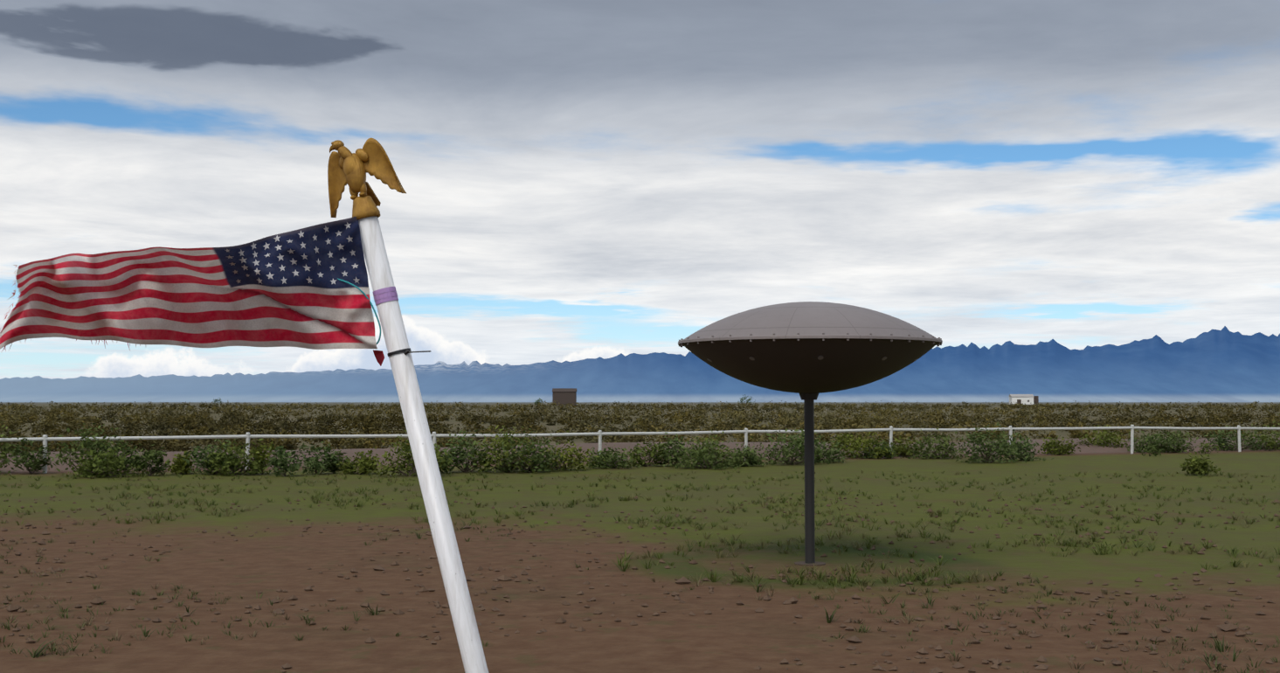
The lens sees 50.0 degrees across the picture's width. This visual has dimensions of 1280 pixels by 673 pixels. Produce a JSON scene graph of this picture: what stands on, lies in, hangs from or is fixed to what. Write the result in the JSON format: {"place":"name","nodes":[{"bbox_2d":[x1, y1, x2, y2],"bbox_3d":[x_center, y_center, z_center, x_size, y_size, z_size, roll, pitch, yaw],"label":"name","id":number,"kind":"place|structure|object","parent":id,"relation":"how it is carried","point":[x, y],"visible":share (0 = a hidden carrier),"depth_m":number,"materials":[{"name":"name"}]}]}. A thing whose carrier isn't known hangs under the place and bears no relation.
{"place":"outdoors","nodes":[
{"label":"outdoors","id":0,"kind":"place"},
{"bbox_2d":[358,215,488,672],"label":"flag pole","id":1,"kind":"object","parent":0,"point":[437,508],"visible":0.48,"depth_m":2.76,"materials":[{"name":"white metal"}]},
{"bbox_2d":[0,216,377,351],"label":"flag","id":2,"kind":"object","parent":1,"relation":"attached to","point":[287,289],"visible":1,"depth_m":2.73,"materials":[{"name":"fabric"}]},
{"bbox_2d":[327,138,406,219],"bbox_3d":[-0.564,-0.319,2.817,0.179,0.173,0.075,-1,-3,11],"label":"eagle finial","id":3,"kind":"object","parent":1,"relation":"on","point":[346,166],"visible":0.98,"depth_m":2.80,"materials":[{"name":"gold metal"}]},
{"bbox_2d":[337,278,430,366],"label":"pole ties","id":4,"kind":"object","parent":1,"relation":"attached to","point":[381,298],"visible":0.94,"depth_m":2.77,"materials":[{"name":"purple fabric"}]},
{"bbox_2d":[552,387,576,405],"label":"shed","id":5,"kind":"structure","parent":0,"point":[563,396],"depth_m":597.15,"materials":[{"name":"brown"}]},
{"bbox_2d":[0,401,1279,672],"bbox_3d":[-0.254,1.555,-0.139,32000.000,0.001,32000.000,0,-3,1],"label":"ground","id":6,"kind":"structure","parent":0,"point":[283,554],"depth_m":13.00,"materials":[{"name":"brown soil"}]},
{"bbox_2d":[213,394,754,404],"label":"trees","id":7,"kind":"object","parent":6,"relation":"on","point":[537,400],"visible":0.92,"depth_m":651.51,"materials":[{"name":"green plant"}]},
{"bbox_2d":[0,424,1279,473],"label":"fence","id":8,"kind":"object","parent":6,"relation":"on","point":[44,439],"visible":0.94,"depth_m":35.12,"materials":[{"name":"white wood"}]},
{"bbox_2d":[0,417,1279,478],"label":"shrubs","id":9,"kind":"object","parent":6,"relation":"on","point":[259,462],"visible":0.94,"depth_m":30.78,"materials":[{"name":"green plant"}]},
{"bbox_2d":[0,468,1279,672],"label":"grass tufts","id":10,"kind":"object","parent":6,"relation":"on","point":[821,573],"visible":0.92,"depth_m":15.53,"materials":[{"name":"green plant"}]},
{"bbox_2d":[0,495,1279,672],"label":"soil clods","id":11,"kind":"object","parent":6,"relation":"on","point":[854,639],"visible":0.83,"depth_m":10.84,"materials":[{"name":"brown soil"}]},
{"bbox_2d":[0,400,1279,451],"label":"plain sage","id":12,"kind":"object","parent":6,"relation":"on","point":[223,425],"visible":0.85,"depth_m":83.63,"materials":[{"name":"green plant"}]},
{"bbox_2d":[678,301,942,566],"bbox_3d":[1.636,1.079,13.264,2.536,2.827,2.536,0,-3,1],"label":"saucer","id":13,"kind":"object","parent":6,"relation":"on","point":[808,351],"visible":0.98,"depth_m":12.54,"materials":[{"name":"grey metal"}]},
{"bbox_2d":[0,325,1279,401],"bbox_3d":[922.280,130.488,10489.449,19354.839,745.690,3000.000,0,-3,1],"label":"mountains","id":14,"kind":"structure","parent":0,"point":[1224,364],"depth_m":10483.57,"materials":[{"name":"blue stone"}]},
{"bbox_2d":[0,435,1279,471],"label":"bushes","id":15,"kind":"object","parent":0,"point":[584,446],"depth_m":38.83,"materials":[{"name":"green plant"}]},
{"bbox_2d":[0,0,1279,379],"label":"sky","id":16,"kind":"structure","parent":0,"point":[580,179],"materials":[{"name":"white"}]},
{"bbox_2d":[1008,394,1038,404],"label":"building","id":17,"kind":"structure","parent":0,"point":[1027,398],"depth_m":890.37,"materials":[{"name":"white paint"}]}
]}

